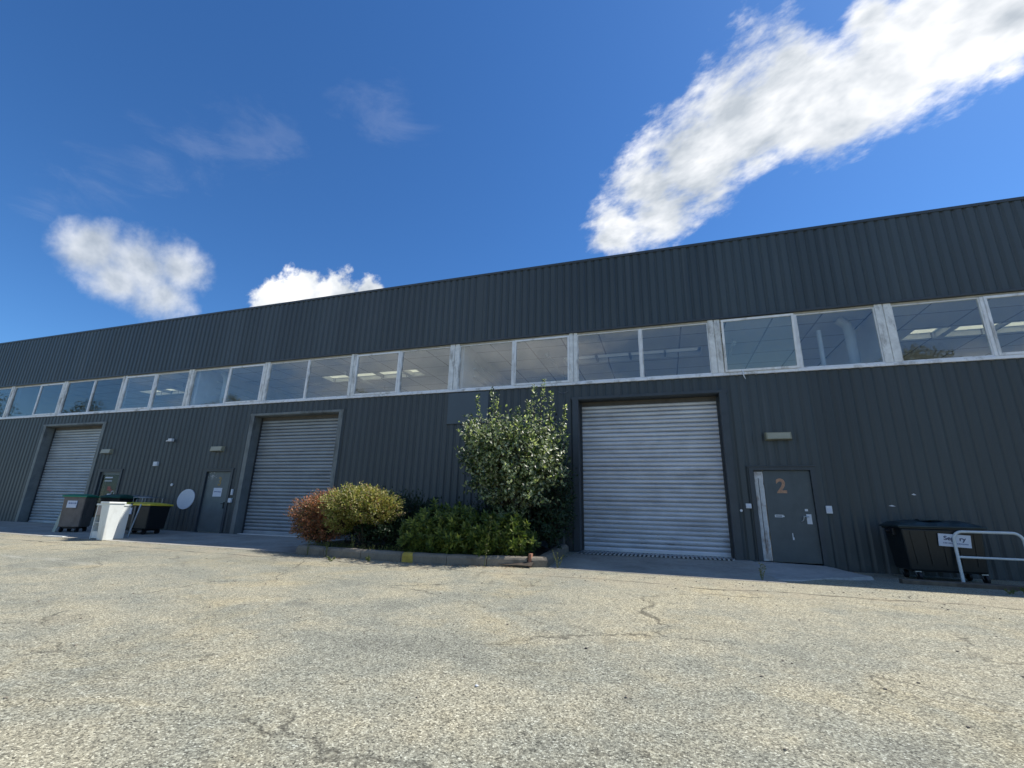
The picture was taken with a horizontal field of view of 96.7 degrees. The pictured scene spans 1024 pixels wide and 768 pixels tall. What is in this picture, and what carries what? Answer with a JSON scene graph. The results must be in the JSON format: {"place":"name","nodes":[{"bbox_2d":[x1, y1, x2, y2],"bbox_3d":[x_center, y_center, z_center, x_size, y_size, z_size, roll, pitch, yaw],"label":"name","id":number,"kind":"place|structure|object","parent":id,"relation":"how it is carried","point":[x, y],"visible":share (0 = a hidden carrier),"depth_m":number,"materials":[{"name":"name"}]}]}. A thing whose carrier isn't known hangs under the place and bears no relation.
{"place":"outdoors","nodes":[
{"label":"outdoors","id":0,"kind":"place"},
{"bbox_2d":[0,521,341,552],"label":"apron","id":1,"kind":"object","parent":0,"point":[246,542],"visible":0.67,"depth_m":13.45,"materials":[{"name":"concrete"}]},
{"bbox_2d":[43,535,68,536],"bbox_3d":[-13.265,4.429,13.253,0.700,0.018,0.200,-1,-16,10],"label":"flat scrap","id":2,"kind":"object","parent":1,"relation":"on","point":[55,536],"visible":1,"depth_m":13.22,"materials":[{"name":"white paper"}]},
{"bbox_2d":[52,513,60,531],"bbox_3d":[-14.631,4.444,14.673,0.200,0.624,0.104,-4,-17,18],"label":"board","id":3,"kind":"object","parent":1,"relation":"on","point":[55,527],"visible":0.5,"depth_m":14.62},
{"bbox_2d":[58,494,99,531],"bbox_3d":[-14.226,4.216,14.899,0.680,1.198,0.720,5,-16,-13],"label":"wheeled bin","id":4,"kind":"object","parent":1,"relation":"on","point":[77,511],"visible":1,"depth_m":14.68,"materials":[{"name":"grey plastic"}]},
{"bbox_2d":[89,504,131,538],"bbox_3d":[-11.485,3.926,13.019,0.650,0.950,0.540,-4,-17,20],"label":"cabinet","id":5,"kind":"object","parent":1,"relation":"on","point":[120,528],"visible":0.29,"depth_m":12.96,"materials":[{"name":"white metal"}]},
{"bbox_2d":[96,502,126,540],"bbox_3d":[-11.172,3.797,12.623,0.400,1.020,0.430,-5,-17,21],"label":"white bin","id":6,"kind":"object","parent":1,"relation":"on","point":[110,514],"visible":0.97,"depth_m":12.53,"materials":[{"name":"white plastic"}]},
{"bbox_2d":[100,494,138,505],"bbox_3d":[-13.616,4.405,15.623,0.860,1.208,0.680,-1,-16,10],"label":"wheeled bin","id":7,"kind":"object","parent":1,"relation":"on","point":[117,498],"visible":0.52,"depth_m":15.49,"materials":[{"name":"green plastic"}]},
{"bbox_2d":[127,504,141,536],"bbox_3d":[-11.236,4.059,13.542,0.040,0.948,0.221,-1,-16,9],"label":"pole","id":8,"kind":"object","parent":1,"relation":"on","point":[134,520],"visible":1,"depth_m":13.53,"materials":[{"name":"grey metal"}]},
{"bbox_2d":[132,495,162,502],"bbox_3d":[-13.256,4.532,16.067,1.270,1.217,0.820,-3,-16,16],"label":"wire trolley","id":9,"kind":"object","parent":1,"relation":"on","point":[142,497],"visible":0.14,"depth_m":16.04,"materials":[{"name":"metal"}]},
{"bbox_2d":[125,502,173,534],"bbox_3d":[-11.927,4.316,14.670,1.360,0.973,0.808,-2,-16,12],"label":"wheeled bin","id":10,"kind":"object","parent":1,"relation":"on","point":[151,516],"visible":0.72,"depth_m":14.38,"materials":[{"name":"black plastic"}]},
{"bbox_2d":[0,522,1023,767],"bbox_3d":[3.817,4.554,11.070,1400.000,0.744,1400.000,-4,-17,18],"label":"parking lot","id":11,"kind":"structure","parent":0,"point":[298,668],"depth_m":3.63,"materials":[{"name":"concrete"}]},
{"bbox_2d":[296,538,568,566],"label":"planter kerb","id":12,"kind":"structure","parent":11,"relation":"on","point":[546,559],"depth_m":9.28,"materials":[{"name":"concrete"}]},
{"bbox_2d":[327,541,553,565],"bbox_3d":[-1.661,4.049,11.138,5.400,0.174,3.480,-4,-17,18],"label":"soil bed","id":13,"kind":"object","parent":11,"relation":"on","point":[538,552],"visible":0.09,"depth_m":10.82,"materials":[{"name":"brown soil"}]},
{"bbox_2d":[283,488,349,542],"bbox_3d":[-4.719,3.263,11.175,1.552,1.491,1.664,11,-18,-29],"label":"shrub","id":14,"kind":"object","parent":13,"relation":"on","point":[313,528],"visible":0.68,"depth_m":10.85,"materials":[{"name":"red plant"}]},
{"bbox_2d":[317,480,407,547],"bbox_3d":[-3.547,3.086,10.682,2.332,1.622,1.627,-4,-17,18],"label":"shrub","id":15,"kind":"object","parent":13,"relation":"on","point":[350,507],"visible":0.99,"depth_m":10.47,"materials":[{"name":"green plant"}]},
{"bbox_2d":[335,485,445,548],"bbox_3d":[-3.080,3.302,11.318,3.190,1.590,2.416,-4,-17,18],"label":"shrub","id":16,"kind":"object","parent":13,"relation":"on","point":[387,533],"visible":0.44,"depth_m":10.80,"materials":[{"name":"green plant"}]},
{"bbox_2d":[301,541,535,556],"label":"undergrowth","id":17,"kind":"object","parent":13,"relation":"on","point":[394,547],"visible":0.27,"depth_m":9.92,"materials":[{"name":"green plant"}]},
{"bbox_2d":[394,496,451,552],"bbox_3d":[-1.854,3.184,10.157,1.415,1.315,1.658,-4,-17,18],"label":"shrub","id":18,"kind":"object","parent":13,"relation":"on","point":[410,531],"visible":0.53,"depth_m":9.65,"materials":[{"name":"green plant"}]},
{"bbox_2d":[417,501,480,553],"bbox_3d":[-1.274,3.139,9.714,1.402,1.287,1.450,11,-19,-31],"label":"shrub","id":19,"kind":"object","parent":13,"relation":"on","point":[451,535],"visible":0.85,"depth_m":9.42,"materials":[{"name":"green plant"}]},
{"bbox_2d":[458,509,540,556],"bbox_3d":[-0.256,3.245,9.690,1.789,1.113,1.501,-4,-17,18],"label":"shrub","id":20,"kind":"object","parent":13,"relation":"on","point":[508,534],"visible":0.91,"depth_m":9.30,"materials":[{"name":"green plant"}]},
{"bbox_2d":[454,378,570,552],"bbox_3d":[-0.036,1.823,10.422,2.820,4.086,2.402,-4,-17,18],"label":"tall bush","id":21,"kind":"object","parent":13,"relation":"on","point":[507,464],"visible":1,"depth_m":10.13,"materials":[{"name":"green plant"}]},
{"bbox_2d":[456,399,577,549],"bbox_3d":[-0.093,2.205,11.474,3.490,3.943,2.716,-4,-17,18],"label":"shrub","id":22,"kind":"object","parent":13,"relation":"on","point":[549,524],"visible":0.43,"depth_m":10.56,"materials":[{"name":"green plant"}]},
{"bbox_2d":[528,553,532,566],"bbox_3d":[0.366,3.478,8.945,0.055,0.270,0.140,-4,-17,18],"label":"brick","id":23,"kind":"object","parent":13,"relation":"on","point":[530,555],"visible":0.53,"depth_m":8.90,"materials":[{"name":"brick"}]},
{"bbox_2d":[484,516,492,565],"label":"weed","id":24,"kind":"object","parent":11,"relation":"on","point":[487,544],"visible":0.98,"depth_m":9.02,"materials":[{"name":"green plant"}]},
{"bbox_2d":[3,530,1002,580],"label":"leaf litter","id":25,"kind":"object","parent":11,"relation":"on","point":[478,565],"visible":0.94,"depth_m":9.15,"materials":[{"name":"brown plant"}]},
{"bbox_2d":[0,196,1023,580],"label":"warehouse","id":26,"kind":"structure","parent":11,"relation":"on","point":[670,420],"depth_m":13.03,"materials":[{"name":"metal"}]},
{"bbox_2d":[6,385,40,416],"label":"window","id":27,"kind":"structure","parent":26,"relation":"in","point":[37,385],"depth_m":21.33,"materials":[{"name":"grey metal"}]},
{"bbox_2d":[32,383,63,415],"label":"window","id":28,"kind":"structure","parent":26,"relation":"in","point":[42,386],"depth_m":20.60,"materials":[{"name":"white metal"}]},
{"bbox_2d":[59,380,94,413],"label":"window","id":29,"kind":"structure","parent":26,"relation":"in","point":[63,403],"depth_m":20.17,"materials":[{"name":"grey metal"}]},
{"bbox_2d":[87,378,122,411],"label":"window","id":30,"kind":"structure","parent":26,"relation":"in","point":[112,378],"depth_m":19.63,"materials":[{"name":"grey metal"}]},
{"bbox_2d":[89,469,123,525],"bbox_3d":[-15.871,4.518,17.878,1.430,2.300,0.390,-4,-17,18],"label":"door","id":31,"kind":"structure","parent":26,"relation":"in","point":[114,476],"depth_m":18.11,"materials":[{"name":"grey metal"}]},
{"bbox_2d":[100,449,113,453],"bbox_3d":[-16.331,2.710,18.330,0.580,0.200,0.132,-4,-17,18],"label":"wall lamp","id":32,"kind":"object","parent":26,"relation":"attached to","point":[106,451],"visible":1,"depth_m":18.27,"materials":[{"name":"white plastic"}]},
{"bbox_2d":[118,374,156,409],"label":"window","id":33,"kind":"structure","parent":26,"relation":"in","point":[120,406],"depth_m":18.86,"materials":[{"name":"white metal"}]},
{"bbox_2d":[150,371,188,407],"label":"window","id":34,"kind":"structure","parent":26,"relation":"in","point":[187,371],"depth_m":18.48,"materials":[{"name":"grey metal"}]},
{"bbox_2d":[176,386,193,392],"bbox_3d":[-14.402,0.455,21.696,0.100,0.330,3.200,-4,-17,18],"label":"tube light","id":35,"kind":"object","parent":26,"relation":"hanging from","point":[181,388],"visible":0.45,"depth_m":20.40,"materials":[{"name":"white plastic"}]},
{"bbox_2d":[177,489,194,508],"bbox_3d":[-11.768,4.153,16.424,0.816,0.710,0.026,-4,-17,18],"label":"round sign","id":36,"kind":"object","parent":26,"relation":"attached to","point":[186,498],"visible":1,"depth_m":16.41,"materials":[{"name":"white metal"}]},
{"bbox_2d":[187,367,229,405],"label":"window","id":37,"kind":"structure","parent":26,"relation":"in","point":[229,367],"depth_m":17.82,"materials":[{"name":"grey metal"}]},
{"bbox_2d":[192,468,234,532],"bbox_3d":[-10.503,4.146,16.056,1.410,2.300,0.170,-4,-17,18],"label":"door","id":38,"kind":"structure","parent":26,"relation":"in","point":[216,483],"depth_m":16.08,"materials":[{"name":"paint"}]},
{"bbox_2d":[210,446,224,451],"bbox_3d":[-10.719,2.354,16.542,0.580,0.200,0.132,-4,-17,18],"label":"wall lamp","id":39,"kind":"object","parent":26,"relation":"attached to","point":[217,448],"visible":1,"depth_m":16.49,"materials":[{"name":"white plastic"}]},
{"bbox_2d":[219,372,227,402],"bbox_3d":[-11.829,2.480,17.938,0.439,6.221,0.266,-4,-17,18],"label":"duct","id":40,"kind":"object","parent":26,"relation":"attached to","point":[224,375],"visible":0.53,"depth_m":18.48,"materials":[{"name":"silver metal"}]},
{"bbox_2d":[223,364,264,403],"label":"window","id":41,"kind":"structure","parent":26,"relation":"in","point":[231,370],"depth_m":17.11,"materials":[{"name":"white metal"}]},
{"bbox_2d":[264,360,308,400],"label":"window","id":42,"kind":"structure","parent":26,"relation":"in","point":[304,360],"depth_m":16.67,"materials":[{"name":"grey metal"}]},
{"bbox_2d":[305,356,351,398],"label":"window","id":43,"kind":"structure","parent":26,"relation":"in","point":[347,356],"depth_m":16.12,"materials":[{"name":"grey metal"}]},
{"bbox_2d":[344,372,388,391],"bbox_3d":[-5.969,-0.109,18.907,0.100,0.330,3.000,-4,-17,18],"label":"tube light","id":44,"kind":"object","parent":26,"relation":"hanging from","point":[368,383],"visible":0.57,"depth_m":18.89,"materials":[{"name":"white plastic"}]},
{"bbox_2d":[352,351,400,395],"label":"window","id":45,"kind":"structure","parent":26,"relation":"in","point":[358,356],"depth_m":15.34,"materials":[{"name":"white metal"}]},
{"bbox_2d":[399,347,450,392],"bbox_3d":[-2.826,-0.448,14.804,1.776,1.441,0.060,-4,-17,18],"label":"window","id":46,"kind":"structure","parent":26,"relation":"in","point":[443,347],"depth_m":14.94,"materials":[{"name":"grey metal"}]},
{"bbox_2d":[447,391,488,423],"bbox_3d":[-1.349,0.728,13.897,1.344,0.970,0.044,-4,-17,18],"label":"sign panel","id":47,"kind":"object","parent":26,"relation":"attached to","point":[460,405],"visible":0.96,"depth_m":13.90,"materials":[{"name":"grey metal"}]},
{"bbox_2d":[458,341,512,388],"bbox_3d":[-0.825,-0.575,14.166,1.776,1.441,0.060,-4,-17,18],"label":"window","id":48,"kind":"structure","parent":26,"relation":"in","point":[507,341],"depth_m":14.26,"materials":[{"name":"grey metal"}]},
{"bbox_2d":[514,335,569,385],"bbox_3d":[0.880,-0.693,13.586,1.692,1.441,0.060,-4,-17,18],"label":"window","id":49,"kind":"structure","parent":26,"relation":"in","point":[557,337],"depth_m":13.58,"materials":[{"name":"white metal"}]},
{"bbox_2d":[545,353,565,379],"bbox_3d":[1.597,-0.647,16.294,0.100,0.330,3.000,-4,-17,18],"label":"tube light","id":50,"kind":"object","parent":26,"relation":"hanging from","point":[552,362],"visible":0.86,"depth_m":15.96,"materials":[{"name":"white plastic"}]},
{"bbox_2d":[577,329,640,381],"bbox_3d":[2.754,-0.802,13.026,1.750,1.441,0.060,-4,-17,18],"label":"window","id":51,"kind":"structure","parent":26,"relation":"in","point":[636,329],"depth_m":13.07,"materials":[{"name":"grey metal"}]},
{"bbox_2d":[641,323,711,377],"bbox_3d":[4.475,-0.911,12.477,1.729,1.441,0.060,-4,-17,18],"label":"window","id":52,"kind":"structure","parent":26,"relation":"in","point":[700,323],"depth_m":12.47,"materials":[{"name":"grey metal"}]},
{"bbox_2d":[724,340,735,368],"bbox_3d":[6.952,-0.986,14.588,0.100,0.330,2.400,-4,-17,18],"label":"tube light","id":53,"kind":"object","parent":26,"relation":"hanging from","point":[731,349],"visible":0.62,"depth_m":14.07,"materials":[{"name":"white plastic"}]},
{"bbox_2d":[720,313,799,372],"bbox_3d":[6.373,-1.052,11.750,1.698,1.419,0.060,-4,-12,18],"label":"window","id":54,"kind":"structure","parent":26,"relation":"in","point":[791,314],"depth_m":11.69,"materials":[{"name":"white metal"}]},
{"bbox_2d":[764,432,791,440],"bbox_3d":[6.476,1.262,11.062,0.580,0.200,0.132,-4,-17,18],"label":"wall lamp","id":55,"kind":"object","parent":26,"relation":"attached to","point":[771,436],"visible":1,"depth_m":11.02,"materials":[{"name":"white plastic"}]},
{"bbox_2d":[747,465,829,566],"bbox_3d":[6.431,3.073,10.660,1.460,2.295,0.170,-4,-17,18],"label":"door","id":56,"kind":"structure","parent":26,"relation":"in","point":[796,528],"depth_m":10.65,"materials":[{"name":"metal"}]},
{"bbox_2d":[816,330,826,365],"bbox_3d":[7.987,1.357,11.200,0.105,5.730,0.110,-4,-17,18],"label":"pipe","id":57,"kind":"object","parent":26,"relation":"on","point":[821,348],"visible":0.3,"depth_m":11.81,"materials":[{"name":"silver metal"}]},
{"bbox_2d":[825,506,832,513],"bbox_3d":[7.233,2.867,10.380,0.120,0.170,0.055,-4,-17,18],"label":"key box","id":58,"kind":"object","parent":26,"relation":"attached to","point":[829,510],"visible":1,"depth_m":10.36,"materials":[{"name":"white plastic"}]},
{"bbox_2d":[795,307,884,367],"bbox_3d":[8.104,-1.142,11.321,1.700,1.441,0.060,-4,-17,18],"label":"window","id":59,"kind":"structure","parent":26,"relation":"in","point":[883,361],"depth_m":11.25,"materials":[{"name":"grey metal"}]},
{"bbox_2d":[834,316,860,363],"bbox_3d":[8.789,1.171,11.367,0.439,6.221,0.266,-4,-17,18],"label":"duct","id":60,"kind":"object","parent":26,"relation":"on","point":[849,334],"visible":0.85,"depth_m":11.91,"materials":[{"name":"silver metal"}]},
{"bbox_2d":[891,298,993,361],"bbox_3d":[10.052,-1.265,10.700,1.702,1.441,0.060,-4,-17,18],"label":"window","id":61,"kind":"structure","parent":26,"relation":"in","point":[977,299],"depth_m":10.60,"materials":[{"name":"grey metal"}]},
{"bbox_2d":[983,293,1023,355],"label":"window","id":62,"kind":"structure","parent":26,"relation":"in","point":[985,298],"depth_m":10.37,"materials":[{"name":"white metal"}]},
{"bbox_2d":[879,519,990,583],"bbox_3d":[8.421,3.295,9.075,1.520,1.143,0.900,-4,-17,18],"label":"waste container","id":63,"kind":"object","parent":11,"relation":"on","point":[918,546],"visible":0.98,"depth_m":8.80,"materials":[{"name":"black plastic"}]},
{"bbox_2d":[952,530,1023,581],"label":"hoop barrier","id":64,"kind":"object","parent":11,"relation":"on","point":[956,533],"visible":0.98,"depth_m":8.53,"materials":[{"name":"silver metal"}]},
{"bbox_2d":[1004,588,1017,594],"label":"weed","id":65,"kind":"object","parent":11,"relation":"on","point":[1010,592],"visible":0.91,"depth_m":6.96,"materials":[{"name":"green plant"}]},
{"bbox_2d":[0,0,1023,342],"label":"sky","id":66,"kind":"structure","parent":0,"point":[160,159],"materials":[{"name":"blue"}]},
{"bbox_2d":[550,553,786,582],"bbox_3d":[3.148,3.829,9.676,4.060,0.079,3.345,-4,-17,18],"label":"apron","id":67,"kind":"object","parent":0,"point":[744,570],"visible":0.92,"depth_m":9.15,"materials":[{"name":"concrete"}]},
{"bbox_2d":[553,552,563,567],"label":"weed","id":68,"kind":"object","parent":67,"relation":"on","point":[557,562],"visible":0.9,"depth_m":8.82,"materials":[{"name":"green plant"}]},
{"bbox_2d":[576,550,734,560],"bbox_3d":[3.436,4.174,11.074,3.620,0.028,1.010,-4,-17,18],"label":"drain grate","id":69,"kind":"object","parent":67,"relation":"in","point":[594,552],"visible":0.97,"depth_m":11.09,"materials":[{"name":"metal"}]},
{"bbox_2d":[758,563,765,579],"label":"weed","id":70,"kind":"object","parent":67,"relation":"on","point":[761,575],"visible":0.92,"depth_m":7.88,"materials":[{"name":"green plant"}]},
{"bbox_2d":[752,562,873,580],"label":"ramp","id":71,"kind":"structure","parent":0,"point":[789,572],"depth_m":8.80,"materials":[{"name":"concrete"}]},
{"bbox_2d":[899,578,1023,590],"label":"beam","id":72,"kind":"structure","parent":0,"point":[959,584],"depth_m":7.83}
]}

